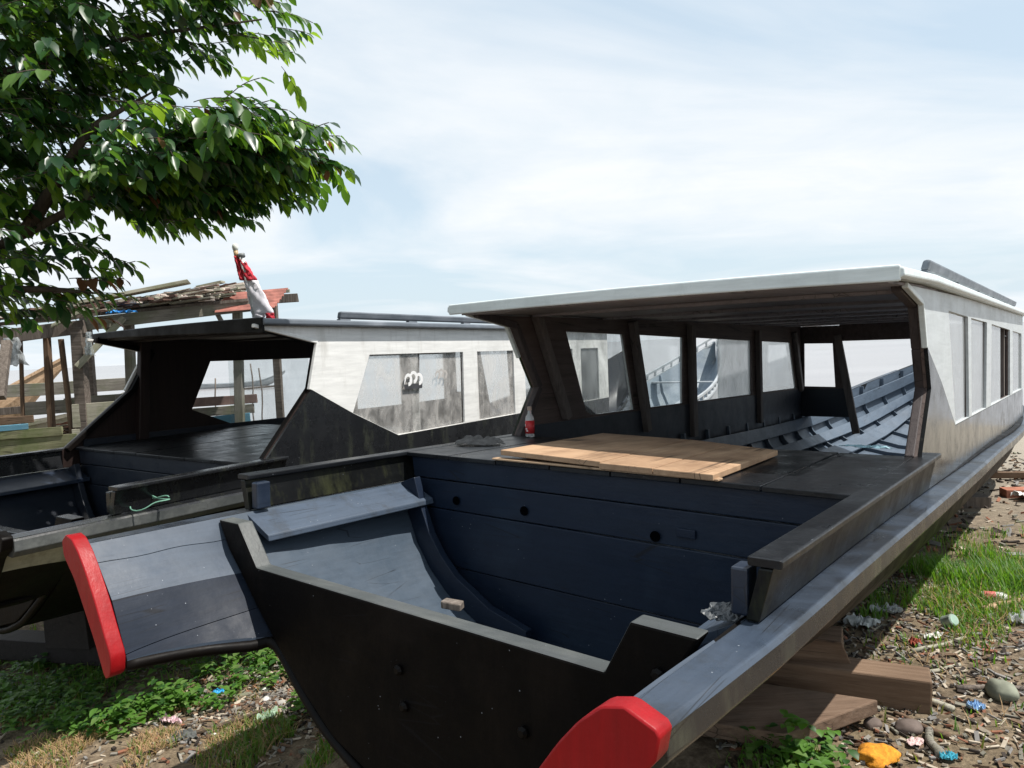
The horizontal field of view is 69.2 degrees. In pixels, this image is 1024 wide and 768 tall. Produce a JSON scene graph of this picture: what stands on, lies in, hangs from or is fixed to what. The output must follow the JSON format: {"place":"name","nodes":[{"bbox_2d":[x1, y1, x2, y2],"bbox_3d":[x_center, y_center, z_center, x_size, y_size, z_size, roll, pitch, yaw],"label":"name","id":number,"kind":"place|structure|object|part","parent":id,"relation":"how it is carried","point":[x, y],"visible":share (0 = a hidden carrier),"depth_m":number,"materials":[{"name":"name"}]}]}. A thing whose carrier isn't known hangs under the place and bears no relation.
{"place":"outdoors","nodes":[
{"label":"outdoors","id":0,"kind":"place"},
{"bbox_2d":[0,436,1023,767],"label":"ground","id":1,"kind":"structure","parent":0,"point":[700,752],"depth_m":3.70,"materials":[{"name":"soil"}]},
{"bbox_2d":[0,358,61,425],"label":"wooden boat","id":2,"kind":"object","parent":1,"relation":"on","point":[37,376],"visible":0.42,"depth_m":10.55,"materials":[{"name":"beige wood"}]},
{"bbox_2d":[0,630,100,665],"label":"timber beam","id":3,"kind":"structure","parent":1,"relation":"on","point":[23,645],"depth_m":4.93,"materials":[{"name":"wood"}]},
{"bbox_2d":[43,610,95,649],"bbox_3d":[-2.830,1.523,4.827,0.325,0.337,0.204,-2,3,11],"label":"timber block","id":4,"kind":"object","parent":3,"relation":"on","point":[71,631],"depth_m":4.73,"materials":[{"name":"brown wood"}]},
{"bbox_2d":[0,311,630,634],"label":"cabin boat","id":5,"kind":"object","parent":4,"relation":"on","point":[143,438],"visible":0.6,"depth_m":5.38,"materials":[{"name":"blue paint"}]},
{"bbox_2d":[130,495,169,511],"bbox_3d":[-1.844,0.597,3.740,0.256,0.030,0.147,-1,17,29],"label":"string loop","id":6,"kind":"object","parent":5,"relation":"on","point":[161,499],"visible":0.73,"depth_m":3.71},
{"bbox_2d":[232,243,274,317],"bbox_3d":[-1.935,-0.738,5.565,0.289,0.640,0.066,-3,3,0],"label":"flag","id":7,"kind":"object","parent":5,"relation":"on","point":[260,306],"visible":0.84,"depth_m":5.55,"materials":[{"name":"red fabric"}]},
{"bbox_3d":[-0.830,0.072,5.660,0.028,0.616,1.159,-1,3,31],"label":"window pane","id":8,"kind":"part","parent":5,"relation":"part of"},
{"bbox_2d":[56,421,68,434],"bbox_3d":[-4.562,0.969,8.011,1.916,1.291,1.311,-3,3,0],"label":"offcut heap","id":9,"kind":"object","parent":1,"relation":"on","point":[66,429],"visible":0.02,"depth_m":7.79,"materials":[{"name":"beige wood"}]},
{"bbox_2d":[13,392,123,433],"bbox_3d":[-6.668,0.508,10.173,3.161,0.908,1.160,-4,3,-17],"label":"wooden boat","id":10,"kind":"object","parent":1,"relation":"on","point":[42,422],"visible":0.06,"depth_m":9.80,"materials":[{"name":"brown wood"}]},
{"bbox_2d":[7,378,124,397],"bbox_3d":[-5.478,0.026,9.651,2.312,0.167,0.051,-4,3,-10],"label":"long plank","id":11,"kind":"object","parent":10,"relation":"on","point":[111,384],"visible":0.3,"depth_m":9.56,"materials":[{"name":"brown wood"}]},
{"bbox_2d":[0,279,298,454],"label":"shed","id":12,"kind":"structure","parent":1,"relation":"on","point":[84,406],"depth_m":7.34,"materials":[{"name":"brown wood"}]},
{"bbox_2d":[0,406,19,414],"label":"long plank","id":13,"kind":"object","parent":12,"relation":"attached to","point":[9,410],"visible":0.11,"depth_m":8.96,"materials":[{"name":"wood"}]},
{"bbox_2d":[3,337,28,366],"bbox_3d":[-4.620,-0.282,6.861,0.250,0.292,0.099,-3,3,0],"label":"plastic bag","id":14,"kind":"object","parent":12,"relation":"hanging from","point":[17,355],"visible":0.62,"depth_m":6.87,"materials":[{"name":"white plastic"}]},
{"bbox_2d":[85,332,93,354],"bbox_3d":[-4.043,-0.381,7.101,0.077,0.235,0.093,-3,3,0],"label":"plastic bag","id":15,"kind":"object","parent":12,"relation":"hanging from","point":[87,344],"visible":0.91,"depth_m":7.09,"materials":[{"name":"white plastic"}]},
{"bbox_2d":[106,309,136,313],"bbox_3d":[-3.779,-0.704,7.190,0.285,0.033,0.148,-3,3,-11],"label":"tarp scrap","id":16,"kind":"object","parent":12,"relation":"on","point":[121,311],"visible":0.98,"depth_m":7.16,"materials":[{"name":"blue plastic"}]},
{"bbox_2d":[159,712,181,723],"bbox_3d":[-1.857,1.819,4.040,0.155,0.040,0.052,-2,3,23],"label":"wrapper","id":17,"kind":"object","parent":1,"relation":"on","point":[171,719],"visible":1,"depth_m":4.04,"materials":[{"name":"pink plastic"}]},
{"bbox_2d":[0,0,360,340],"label":"tree","id":18,"kind":"object","parent":1,"relation":"on","point":[219,166],"visible":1,"depth_m":4.07,"materials":[{"name":"green plant"}]},
{"bbox_2d":[171,728,197,742],"bbox_3d":[-1.703,1.817,3.851,0.129,0.027,0.145,-4,3,-28],"label":"rag","id":19,"kind":"object","parent":1,"relation":"on","point":[190,732],"visible":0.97,"depth_m":3.85,"materials":[{"name":"grey fabric"}]},
{"bbox_2d":[213,688,224,693],"bbox_3d":[-1.753,1.833,4.431,0.066,0.020,0.065,-2,3,21],"label":"plastic shard","id":20,"kind":"object","parent":1,"relation":"on","point":[217,690],"visible":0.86,"depth_m":4.43,"materials":[{"name":"blue plastic"}]},
{"bbox_2d":[196,708,264,733],"bbox_3d":[-1.508,1.800,3.957,0.378,0.034,0.033,-4,3,-29],"label":"stick","id":21,"kind":"object","parent":1,"relation":"on","point":[202,730],"visible":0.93,"depth_m":3.94,"materials":[{"name":"brown wood"}]},
{"bbox_2d":[210,691,251,704],"bbox_3d":[-1.635,1.831,4.322,0.230,0.036,0.043,-4,3,-28],"label":"stick","id":22,"kind":"object","parent":1,"relation":"on","point":[240,695],"visible":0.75,"depth_m":4.32,"materials":[{"name":"beige wood"}]},
{"bbox_2d":[256,705,277,720],"bbox_3d":[-1.320,1.777,4.002,0.089,0.044,0.107,-3,3,-1],"label":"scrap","id":23,"kind":"object","parent":1,"relation":"on","point":[274,711],"visible":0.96,"depth_m":4.00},
{"bbox_2d":[277,700,285,705],"bbox_3d":[-1.312,1.813,4.226,0.067,0.027,0.046,-2,3,8],"label":"stone","id":24,"kind":"object","parent":1,"relation":"on","point":[281,702],"visible":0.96,"depth_m":4.21,"materials":[{"name":"white stone"}]},
{"bbox_2d":[0,647,858,767],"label":"weeds","id":25,"kind":"object","parent":1,"relation":"on","point":[800,750],"visible":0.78,"depth_m":4.18,"materials":[{"name":"green plant"}]},
{"bbox_2d":[0,451,1023,767],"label":"wood chips","id":26,"kind":"object","parent":1,"relation":"on","point":[276,693],"visible":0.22,"depth_m":3.76,"materials":[{"name":"brown wood"}]},
{"bbox_2d":[702,684,877,748],"bbox_3d":[0.851,1.333,3.084,1.204,0.085,0.418,-1,3,25],"label":"timber board","id":27,"kind":"object","parent":1,"relation":"on","point":[760,707],"visible":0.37,"depth_m":2.93,"materials":[{"name":"brown wood"}]},
{"bbox_2d":[763,657,931,714],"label":"timber beam","id":28,"kind":"structure","parent":1,"relation":"on","point":[897,686],"depth_m":3.17,"materials":[{"name":"brown wood"}]},
{"bbox_2d":[791,626,850,663],"bbox_3d":[1.292,1.191,3.414,0.500,0.134,0.203,0,4,19],"label":"timber block","id":29,"kind":"object","parent":28,"relation":"on","point":[827,645],"depth_m":3.29,"materials":[{"name":"brown wood"}]},
{"bbox_2d":[843,612,880,627],"bbox_3d":[1.917,1.296,4.075,0.166,0.052,0.130,-4,3,-29],"label":"plastic scrap","id":30,"kind":"object","parent":1,"relation":"on","point":[854,620],"visible":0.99,"depth_m":4.06,"materials":[{"name":"white plastic"}]},
{"bbox_2d":[863,716,882,729],"bbox_3d":[1.446,1.358,2.977,0.071,0.040,0.061,-3,3,0],"label":"rock","id":31,"kind":"object","parent":1,"relation":"on","point":[870,723],"visible":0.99,"depth_m":2.96,"materials":[{"name":"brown stone"}]},
{"bbox_2d":[850,605,899,611],"bbox_3d":[1.758,1.320,4.352,0.995,0.050,0.041,-3,3,4],"label":"stick","id":32,"kind":"object","parent":1,"relation":"on","point":[857,608],"visible":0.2,"depth_m":4.32,"materials":[{"name":"wood"}]},
{"bbox_2d":[853,742,900,767],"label":"sponge","id":33,"kind":"object","parent":1,"relation":"on","point":[877,755],"visible":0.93,"depth_m":2.71,"materials":[{"name":"plastic"}]},
{"bbox_2d":[870,602,902,613],"bbox_3d":[2.162,1.286,4.275,0.176,0.053,0.105,-4,3,-20],"label":"plastic scrap","id":34,"kind":"object","parent":1,"relation":"on","point":[892,609],"visible":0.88,"depth_m":4.26,"materials":[{"name":"white plastic"}]},
{"bbox_2d":[895,718,922,735],"bbox_3d":[1.570,1.351,2.936,0.101,0.048,0.082,-1,3,27],"label":"rock","id":35,"kind":"object","parent":1,"relation":"on","point":[905,726],"visible":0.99,"depth_m":2.91,"materials":[{"name":"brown stone"}]},
{"bbox_2d":[907,736,923,745],"bbox_3d":[1.538,1.361,2.833,0.081,0.013,0.051,-4,3,-23],"label":"plastic scrap","id":36,"kind":"object","parent":1,"relation":"on","point":[913,741],"visible":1,"depth_m":2.83,"materials":[{"name":"plastic"}]},
{"bbox_2d":[908,636,922,645],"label":"leaf scrap","id":37,"kind":"object","parent":1,"relation":"on","point":[912,640],"visible":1,"depth_m":3.78,"materials":[{"name":"red plant"}]},
{"bbox_2d":[893,711,950,738],"bbox_3d":[1.629,1.357,2.961,0.038,0.027,0.233,-4,3,-29],"label":"stick","id":38,"kind":"object","parent":1,"relation":"on","point":[945,734],"visible":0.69,"depth_m":2.90,"materials":[{"name":"brown wood"}]},
{"bbox_2d":[923,631,943,637],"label":"plastic scrap","id":39,"kind":"object","parent":1,"relation":"on","point":[931,634],"visible":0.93,"depth_m":3.84,"materials":[{"name":"white plastic"}]},
{"bbox_2d":[925,726,946,758],"bbox_3d":[1.599,1.357,2.822,0.049,0.040,0.192,-2,3,16],"label":"stick","id":40,"kind":"object","parent":1,"relation":"on","point":[934,746],"visible":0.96,"depth_m":2.79,"materials":[{"name":"beige wood"}]},
{"bbox_2d":[910,636,966,652],"bbox_3d":[2.162,1.315,3.748,0.373,0.023,0.030,-4,3,-20],"label":"stick","id":41,"kind":"object","parent":1,"relation":"on","point":[917,649],"visible":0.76,"depth_m":3.72,"materials":[{"name":"brown wood"}]},
{"bbox_2d":[932,698,954,712],"bbox_3d":[1.780,1.347,3.177,0.047,0.034,0.231,-4,3,-21],"label":"stick","id":42,"kind":"object","parent":1,"relation":"on","point":[941,704],"visible":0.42,"depth_m":3.10,"materials":[{"name":"brown wood"}]},
{"bbox_2d":[930,663,960,673],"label":"stick","id":43,"kind":"object","parent":1,"relation":"on","point":[937,670],"visible":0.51,"depth_m":3.46,"materials":[{"name":"brown wood"}]},
{"bbox_2d":[939,750,957,759],"bbox_3d":[1.598,1.356,2.716,0.072,0.022,0.050,-4,3,-23],"label":"plastic scrap","id":44,"kind":"object","parent":1,"relation":"on","point":[950,755],"visible":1,"depth_m":2.71,"materials":[{"name":"blue plastic"}]},
{"bbox_2d":[940,614,958,627],"bbox_3d":[2.344,1.271,3.980,0.066,0.084,0.085,-4,3,-23],"label":"can","id":45,"kind":"object","parent":1,"relation":"on","point":[950,619],"visible":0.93,"depth_m":3.96,"materials":[{"name":"green metal"}]},
{"bbox_2d":[966,700,985,709],"bbox_3d":[1.917,1.322,3.068,0.073,0.039,0.054,-3,3,0],"label":"plastic scrap","id":46,"kind":"object","parent":1,"relation":"on","point":[975,705],"visible":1,"depth_m":3.06,"materials":[{"name":"blue plastic"}]},
{"bbox_2d":[963,493,991,508],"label":"timber beam","id":47,"kind":"structure","parent":1,"relation":"on","point":[978,500],"depth_m":7.14,"materials":[{"name":"wood"}]},
{"bbox_2d":[955,685,1023,690],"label":"stick","id":48,"kind":"object","parent":1,"relation":"on","point":[978,687],"visible":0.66,"depth_m":3.25,"materials":[{"name":"brown wood"}]},
{"bbox_2d":[981,591,1010,599],"bbox_3d":[2.829,1.246,4.340,0.150,0.064,0.062,-1,3,29],"label":"litter bottle","id":49,"kind":"object","parent":1,"relation":"on","point":[995,594],"visible":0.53,"depth_m":4.33,"materials":[{"name":"plastic"}]},
{"bbox_2d":[981,598,1020,609],"bbox_3d":[2.828,1.258,4.250,0.382,0.040,0.042,-4,3,-22],"label":"stick","id":50,"kind":"object","parent":1,"relation":"on","point":[994,604],"visible":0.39,"depth_m":4.22,"materials":[{"name":"beige wood"}]},
{"bbox_2d":[984,678,1019,703],"bbox_3d":[2.096,1.307,3.175,0.110,0.077,0.156,-3,3,0],"label":"rock","id":51,"kind":"object","parent":1,"relation":"on","point":[997,689],"visible":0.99,"depth_m":3.14,"materials":[{"name":"grey stone"}]},
{"bbox_2d":[990,471,1023,477],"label":"timber beam","id":52,"kind":"structure","parent":1,"relation":"on","point":[1008,474],"depth_m":8.67,"materials":[{"name":"brown wood"}]},
{"bbox_2d":[999,487,1023,497],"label":"brick","id":53,"kind":"object","parent":1,"relation":"on","point":[1005,492],"visible":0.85,"depth_m":7.52,"materials":[{"name":"brick"}]},
{"bbox_2d":[1007,609,1023,623],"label":"plastic scrap","id":54,"kind":"object","parent":1,"relation":"on","point":[1015,615],"visible":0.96,"depth_m":3.97,"materials":[{"name":"white plastic"}]},
{"bbox_2d":[1011,490,1023,495],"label":"plastic scrap","id":55,"kind":"object","parent":1,"relation":"on","point":[1017,493],"visible":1,"depth_m":7.44,"materials":[{"name":"white plastic"}]},
{"bbox_3d":[4.566,1.028,8.974,2.002,0.166,0.211,-1,3,24],"label":"timber beam","id":56,"kind":"object","parent":1,"relation":"on","visible":0},
{"bbox_2d":[62,260,1023,767],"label":"cabin boat","id":57,"kind":"object","parent":56,"relation":"on","point":[580,630],"visible":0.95,"depth_m":2.92,"materials":[{"name":"blue paint"}]},
{"bbox_2d":[441,598,463,610],"bbox_3d":[-0.169,0.633,2.129,0.064,0.022,0.035,3,5,23],"label":"wood block","id":58,"kind":"object","parent":57,"relation":"on","point":[452,604],"depth_m":2.12,"materials":[{"name":"beige wood"}]},
{"bbox_2d":[455,435,504,445],"bbox_3d":[-0.183,0.302,4.044,0.300,0.052,0.200,-1,1,8],"label":"rag heap","id":59,"kind":"object","parent":57,"relation":"on","point":[477,440],"visible":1,"depth_m":4.00,"materials":[{"name":"grey fabric"}]},
{"bbox_2d":[525,406,534,436],"bbox_3d":[0.104,0.223,4.391,0.056,0.180,0.057,0,2,37],"label":"bottle","id":60,"kind":"object","parent":57,"relation":"on","point":[529,426],"visible":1,"depth_m":4.37,"materials":[{"name":"glass"}]},
{"bbox_2d":[492,433,777,481],"bbox_3d":[0.621,0.306,3.436,1.137,0.047,1.174,0,2,37],"label":"hatch cover","id":61,"kind":"object","parent":57,"relation":"on","point":[683,458],"visible":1,"depth_m":3.20,"materials":[{"name":"brown wood"}]},
{"bbox_2d":[701,602,740,621],"bbox_3d":[0.483,0.514,1.683,0.109,0.011,0.075,-4,20,-23],"label":"plastic scrap","id":62,"kind":"object","parent":57,"relation":"on","point":[718,611],"visible":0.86,"depth_m":1.68,"materials":[{"name":"white plastic"}]},
{"bbox_2d":[839,444,891,448],"bbox_3d":[1.641,0.289,3.452,0.234,0.014,0.042,0,4,40],"label":"plastic strip","id":63,"kind":"object","parent":57,"relation":"on","point":[872,446],"visible":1,"depth_m":3.44,"materials":[{"name":"plastic"}]},
{"bbox_3d":[2.481,-0.089,4.151,0.009,0.633,0.758,0,4,38],"label":"window pane","id":64,"kind":"part","parent":57,"relation":"part of","materials":[{"name":"white glass"}]},
{"bbox_3d":[3.083,-0.119,4.930,0.009,0.636,0.831,0,4,38],"label":"window pane","id":65,"kind":"part","parent":57,"relation":"part of","materials":[{"name":"white glass"}]},
{"bbox_3d":[3.838,-0.157,5.905,0.009,0.641,0.993,0,4,38],"label":"window pane","id":66,"kind":"part","parent":57,"relation":"part of","materials":[{"name":"white glass"}]},
{"bbox_3d":[5.192,-0.231,7.656,0.009,0.648,1.246,0,4,38],"label":"window pane","id":67,"kind":"part","parent":57,"relation":"part of","materials":[{"name":"white glass"}]},
{"bbox_2d":[0,519,1023,767],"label":"grass","id":68,"kind":"structure","parent":0,"point":[982,569],"depth_m":4.08,"materials":[{"name":"green plant"}]},
{"bbox_2d":[0,0,1023,370],"label":"sky","id":69,"kind":"structure","parent":0,"point":[507,148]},
{"bbox_2d":[8,322,1023,420],"bbox_3d":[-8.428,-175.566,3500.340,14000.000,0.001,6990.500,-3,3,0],"label":"sea","id":70,"kind":"structure","parent":0,"point":[866,360],"depth_m":57.68,"materials":[{"name":"liquid"}]},
{"bbox_2d":[200,370,284,388],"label":"longtail boat","id":71,"kind":"object","parent":70,"relation":"on","point":[267,381],"visible":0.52,"depth_m":55.25,"materials":[{"name":"grey paint"}]},
{"bbox_2d":[250,364,254,420],"bbox_3d":[-8.035,0.542,23.038,0.095,2.353,0.044,-3,3,0],"label":"mooring stake","id":72,"kind":"object","parent":70,"relation":"in","point":[252,388],"visible":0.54,"depth_m":23.00,"materials":[{"name":"wood"}]},
{"bbox_2d":[245,385,273,389],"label":"floating log","id":73,"kind":"object","parent":70,"relation":"on","point":[259,387],"visible":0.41,"depth_m":50.18,"materials":[{"name":"grey wood"}]},
{"bbox_2d":[258,368,262,419],"bbox_3d":[-7.831,0.597,23.241,0.096,2.203,0.044,-3,3,0],"label":"mooring stake","id":74,"kind":"object","parent":70,"relation":"in","point":[261,394],"visible":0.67,"depth_m":23.21,"materials":[{"name":"wood"}]},
{"bbox_2d":[646,339,721,406],"bbox_3d":[2.351,0.179,14.333,2.260,2.096,9.091,-1,4,35],"label":"open boat","id":75,"kind":"object","parent":70,"relation":"on","point":[663,386],"visible":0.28,"depth_m":17.14,"materials":[{"name":"grey paint"}]}
]}

